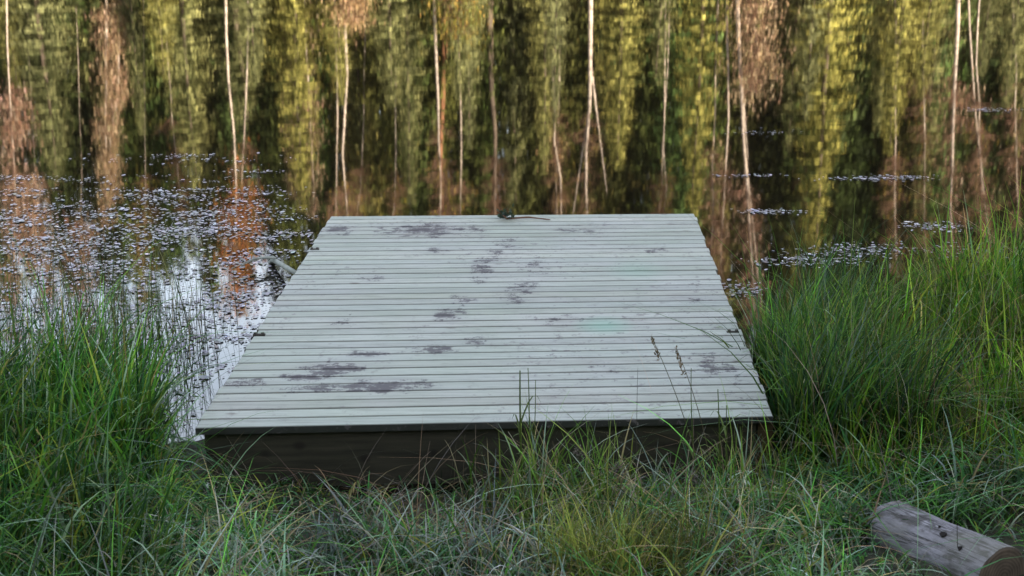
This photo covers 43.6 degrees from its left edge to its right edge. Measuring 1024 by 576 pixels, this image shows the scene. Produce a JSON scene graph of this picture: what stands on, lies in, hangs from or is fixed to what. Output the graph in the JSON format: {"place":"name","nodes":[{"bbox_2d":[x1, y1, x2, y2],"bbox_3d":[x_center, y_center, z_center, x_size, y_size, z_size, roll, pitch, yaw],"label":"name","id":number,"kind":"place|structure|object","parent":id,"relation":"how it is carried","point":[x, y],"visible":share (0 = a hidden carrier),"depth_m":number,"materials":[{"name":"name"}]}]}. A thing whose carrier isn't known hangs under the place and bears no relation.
{"place":"outdoors","nodes":[
{"label":"outdoors","id":0,"kind":"place"},
{"bbox_2d":[0,0,1023,504],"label":"lake water","id":1,"kind":"structure","parent":0,"point":[480,106],"depth_m":11.02,"materials":[{"name":"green liquid"}]},
{"bbox_2d":[231,256,295,273],"bbox_3d":[-1.376,-0.082,6.993,0.278,0.173,0.688,-8,20,-23],"label":"pole","id":2,"kind":"object","parent":1,"relation":"in","point":[273,259],"visible":0.82,"depth_m":7.08,"materials":[{"name":"grey wood"}]},
{"bbox_2d":[0,107,1022,426],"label":"floating leaves","id":3,"kind":"object","parent":1,"relation":"on","point":[250,293],"visible":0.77,"depth_m":7.39,"materials":[{"name":"green plant"}]},
{"bbox_2d":[0,327,1023,575],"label":"ground","id":4,"kind":"structure","parent":0,"point":[1007,540],"depth_m":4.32,"materials":[{"name":"green plant"}]},
{"bbox_2d":[0,185,307,575],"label":"tall sedge","id":5,"kind":"object","parent":4,"relation":"on","point":[47,376],"visible":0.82,"depth_m":4.60,"materials":[{"name":"green plant"}]},
{"bbox_2d":[195,214,772,488],"bbox_3d":[-0.041,0.386,6.046,2.174,0.761,2.928,0,18,0],"label":"dock","id":6,"kind":"object","parent":4,"relation":"on","point":[408,324],"visible":0.97,"depth_m":5.22,"materials":[{"name":"grey wood"}]},
{"bbox_2d":[496,203,550,219],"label":"leafy sprig","id":7,"kind":"object","parent":6,"relation":"on","point":[504,214],"visible":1,"depth_m":7.18,"materials":[{"name":"green plant"}]},
{"bbox_2d":[490,370,538,501],"bbox_3d":[0.045,0.524,4.417,0.170,0.529,0.196,16,24,40],"label":"grass stalk","id":8,"kind":"object","parent":4,"relation":"on","point":[519,422],"depth_m":4.40,"materials":[{"name":"green plant"}]},
{"bbox_2d":[513,371,535,503],"bbox_3d":[0.071,0.526,4.407,0.124,0.530,0.093,-17,25,-42],"label":"grass stalk","id":9,"kind":"object","parent":4,"relation":"on","point":[530,430],"depth_m":4.42,"materials":[{"name":"green plant"}]},
{"bbox_2d":[517,380,539,482],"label":"grass stalk","id":10,"kind":"object","parent":4,"relation":"on","point":[534,431],"depth_m":4.43,"materials":[{"name":"green plant"}]},
{"bbox_2d":[85,189,1023,575],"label":"dry grass","id":11,"kind":"structure","parent":4,"relation":"on","point":[495,551],"depth_m":4.28,"materials":[{"name":"green plant"}]},
{"bbox_2d":[553,480,586,564],"bbox_3d":[0.173,0.725,3.892,0.105,0.300,0.031,-11,21,-30],"label":"grass stalk","id":12,"kind":"object","parent":4,"relation":"on","point":[572,514],"depth_m":3.89,"materials":[{"name":"green plant"}]},
{"bbox_2d":[573,444,585,487],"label":"withered flower","id":13,"kind":"object","parent":4,"relation":"on","point":[577,453],"visible":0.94,"depth_m":4.38,"materials":[{"name":"plant"}]},
{"bbox_2d":[611,462,625,505],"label":"withered flower","id":14,"kind":"object","parent":4,"relation":"on","point":[617,470],"visible":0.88,"depth_m":4.33,"materials":[{"name":"grey plant"}]},
{"bbox_2d":[651,336,711,491],"bbox_3d":[0.579,0.469,4.383,0.226,0.654,0.066,4,19,13],"label":"grass stalk","id":15,"kind":"object","parent":4,"relation":"on","point":[657,351],"depth_m":4.38,"materials":[{"name":"green plant"}]},
{"bbox_2d":[684,470,698,504],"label":"withered flower","id":16,"kind":"object","parent":4,"relation":"on","point":[694,481],"visible":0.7,"depth_m":4.32,"materials":[{"name":"grey plant"}]},
{"bbox_2d":[675,345,714,489],"bbox_3d":[0.639,0.490,4.434,0.176,0.624,0.052,2,18,7],"label":"grass stalk","id":17,"kind":"object","parent":4,"relation":"on","point":[678,358],"depth_m":4.39,"materials":[{"name":"green plant"}]},
{"bbox_2d":[678,368,721,495],"bbox_3d":[0.638,0.490,4.435,0.180,0.479,0.113,-10,21,-28],"label":"grass stalk","id":18,"kind":"object","parent":4,"relation":"on","point":[692,454],"depth_m":4.44,"materials":[{"name":"green plant"}]},
{"bbox_2d":[704,481,716,565],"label":"grass stalk","id":19,"kind":"object","parent":4,"relation":"on","point":[711,516],"depth_m":3.96,"materials":[{"name":"green plant"}]},
{"bbox_2d":[696,389,744,500],"bbox_3d":[0.724,0.536,4.406,0.159,0.409,0.117,11,21,30],"label":"grass stalk","id":20,"kind":"object","parent":4,"relation":"on","point":[719,448],"depth_m":4.40,"materials":[{"name":"green plant"}]},
{"bbox_2d":[709,405,739,494],"bbox_3d":[0.741,0.561,4.425,0.091,0.350,0.199,-16,24,-40],"label":"grass stalk","id":21,"kind":"object","parent":4,"relation":"on","point":[726,456],"depth_m":4.42,"materials":[{"name":"green plant"}]},
{"bbox_2d":[579,170,1023,502],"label":"tall grass","id":22,"kind":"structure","parent":4,"relation":"on","point":[794,325],"depth_m":4.90,"materials":[{"name":"green plant"}]},
{"bbox_2d":[866,501,1023,575],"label":"log","id":23,"kind":"object","parent":4,"relation":"on","point":[984,551],"visible":0.8,"depth_m":3.82,"materials":[{"name":"grey wood"}]},
{"bbox_2d":[957,514,957,547],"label":"grass stalk","id":24,"kind":"object","parent":4,"relation":"on","point":[957,530],"depth_m":3.75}
]}

